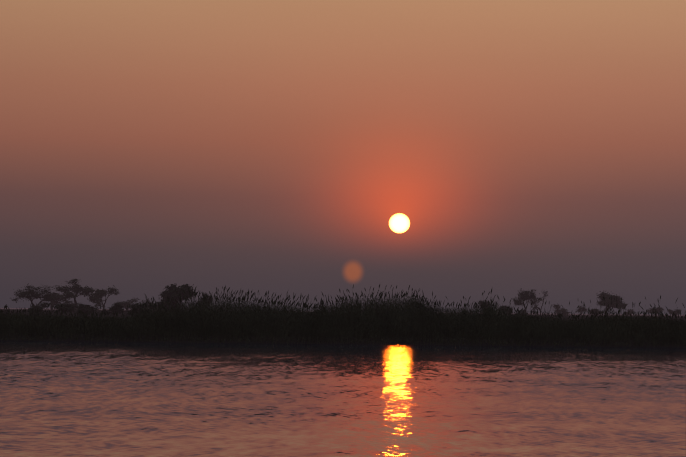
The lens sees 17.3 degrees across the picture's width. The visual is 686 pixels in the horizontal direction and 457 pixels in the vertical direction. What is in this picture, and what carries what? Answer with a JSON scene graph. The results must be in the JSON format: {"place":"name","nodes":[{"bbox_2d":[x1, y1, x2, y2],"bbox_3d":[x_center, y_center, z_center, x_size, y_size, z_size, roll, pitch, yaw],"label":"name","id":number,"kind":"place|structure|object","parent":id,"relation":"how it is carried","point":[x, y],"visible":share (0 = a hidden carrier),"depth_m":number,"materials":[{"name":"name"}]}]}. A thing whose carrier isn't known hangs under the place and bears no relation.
{"place":"outdoors","nodes":[
{"label":"outdoors","id":0,"kind":"place"},
{"bbox_2d":[0,341,685,456],"bbox_3d":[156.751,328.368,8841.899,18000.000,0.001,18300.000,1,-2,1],"label":"water","id":1,"kind":"structure","parent":0,"point":[103,399],"depth_m":51.26,"materials":[{"name":"liquid"}]},
{"bbox_2d":[0,308,685,347],"bbox_3d":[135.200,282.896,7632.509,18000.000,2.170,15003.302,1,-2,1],"label":"land","id":2,"kind":"structure","parent":0,"point":[173,340],"depth_m":139.52,"materials":[{"name":"brown soil"}]},
{"bbox_2d":[12,283,57,304],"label":"tree","id":3,"kind":"object","parent":2,"relation":"on","point":[33,293],"visible":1,"depth_m":400.24,"materials":[{"name":"black plant"}]},
{"bbox_2d":[25,302,51,316],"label":"bush","id":4,"kind":"object","parent":2,"relation":"on","point":[38,307],"visible":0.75,"depth_m":299.39,"materials":[{"name":"black plant"}]},
{"bbox_2d":[40,291,76,311],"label":"tree","id":5,"kind":"object","parent":2,"relation":"on","point":[56,299],"visible":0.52,"depth_m":461.24,"materials":[{"name":"black plant"}]},
{"bbox_2d":[52,303,75,314],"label":"bush","id":6,"kind":"object","parent":2,"relation":"on","point":[67,308],"visible":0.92,"depth_m":279.52,"materials":[{"name":"black plant"}]},
{"bbox_2d":[53,279,97,312],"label":"tree","id":7,"kind":"object","parent":2,"relation":"on","point":[77,288],"visible":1,"depth_m":439.89,"materials":[{"name":"black plant"}]},
{"bbox_2d":[73,302,99,317],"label":"bush","id":8,"kind":"object","parent":2,"relation":"on","point":[84,308],"visible":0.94,"depth_m":307.91,"materials":[{"name":"black plant"}]},
{"bbox_2d":[87,285,119,309],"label":"tree","id":9,"kind":"object","parent":2,"relation":"on","point":[97,295],"visible":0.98,"depth_m":469.26,"materials":[{"name":"black plant"}]},
{"bbox_2d":[100,302,124,317],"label":"bush","id":10,"kind":"object","parent":2,"relation":"on","point":[117,308],"visible":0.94,"depth_m":289.67,"materials":[{"name":"black plant"}]},
{"bbox_2d":[116,298,139,311],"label":"tree","id":11,"kind":"object","parent":2,"relation":"on","point":[124,304],"visible":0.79,"depth_m":519.67,"materials":[{"name":"black plant"}]},
{"bbox_2d":[127,302,151,314],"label":"bush","id":12,"kind":"object","parent":2,"relation":"on","point":[133,305],"visible":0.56,"depth_m":268.08,"materials":[{"name":"black plant"}]},
{"bbox_2d":[149,300,173,311],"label":"bush","id":13,"kind":"object","parent":2,"relation":"on","point":[165,301],"visible":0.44,"depth_m":299.74,"materials":[{"name":"black plant"}]},
{"bbox_2d":[158,284,196,311],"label":"tree","id":14,"kind":"object","parent":2,"relation":"on","point":[170,292],"visible":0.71,"depth_m":329.33,"materials":[{"name":"black plant"}]},
{"bbox_2d":[197,292,212,308],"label":"bush","id":15,"kind":"object","parent":2,"relation":"on","point":[205,294],"visible":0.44,"depth_m":359.35,"materials":[{"name":"black plant"}]},
{"bbox_2d":[0,284,685,345],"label":"reeds","id":16,"kind":"object","parent":2,"relation":"on","point":[383,319],"visible":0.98,"depth_m":141.37,"materials":[{"name":"plant"}]},
{"bbox_2d":[479,300,492,308],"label":"tree","id":17,"kind":"object","parent":2,"relation":"on","point":[481,302],"visible":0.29,"depth_m":478.66,"materials":[{"name":"black plant"}]},
{"bbox_2d":[500,305,512,313],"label":"bush","id":18,"kind":"object","parent":2,"relation":"on","point":[505,306],"visible":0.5,"depth_m":377.90,"materials":[{"name":"black plant"}]},
{"bbox_2d":[512,289,535,309],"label":"tree","id":19,"kind":"object","parent":2,"relation":"on","point":[524,296],"visible":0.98,"depth_m":498.67,"materials":[{"name":"black plant"}]},
{"bbox_2d":[529,291,547,314],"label":"tree","id":20,"kind":"object","parent":2,"relation":"on","point":[535,307],"visible":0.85,"depth_m":507.40,"materials":[{"name":"black plant"}]},
{"bbox_2d":[552,303,570,315],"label":"bush","id":21,"kind":"object","parent":2,"relation":"on","point":[562,310],"visible":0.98,"depth_m":597.18,"materials":[{"name":"black plant"}]},
{"bbox_2d":[575,306,587,315],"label":"bush","id":22,"kind":"object","parent":2,"relation":"on","point":[580,310],"visible":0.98,"depth_m":637.24,"materials":[{"name":"black plant"}]},
{"bbox_2d":[589,309,604,315],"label":"tree","id":23,"kind":"object","parent":2,"relation":"on","point":[595,310],"visible":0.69,"depth_m":518.04,"materials":[{"name":"black plant"}]},
{"bbox_2d":[596,291,627,316],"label":"tree","id":24,"kind":"object","parent":2,"relation":"on","point":[607,300],"visible":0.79,"depth_m":536.55,"materials":[{"name":"black plant"}]},
{"bbox_2d":[647,307,663,315],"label":"bush","id":25,"kind":"object","parent":2,"relation":"on","point":[658,310],"visible":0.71,"depth_m":646.61,"materials":[{"name":"black plant"}]},
{"bbox_2d":[667,309,680,316],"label":"tree","id":26,"kind":"object","parent":2,"relation":"on","point":[676,312],"visible":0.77,"depth_m":597.58,"materials":[{"name":"black plant"}]},
{"bbox_2d":[0,0,685,314],"label":"sky","id":27,"kind":"structure","parent":0,"point":[453,150],"materials":[{"name":"orange"}]}
]}

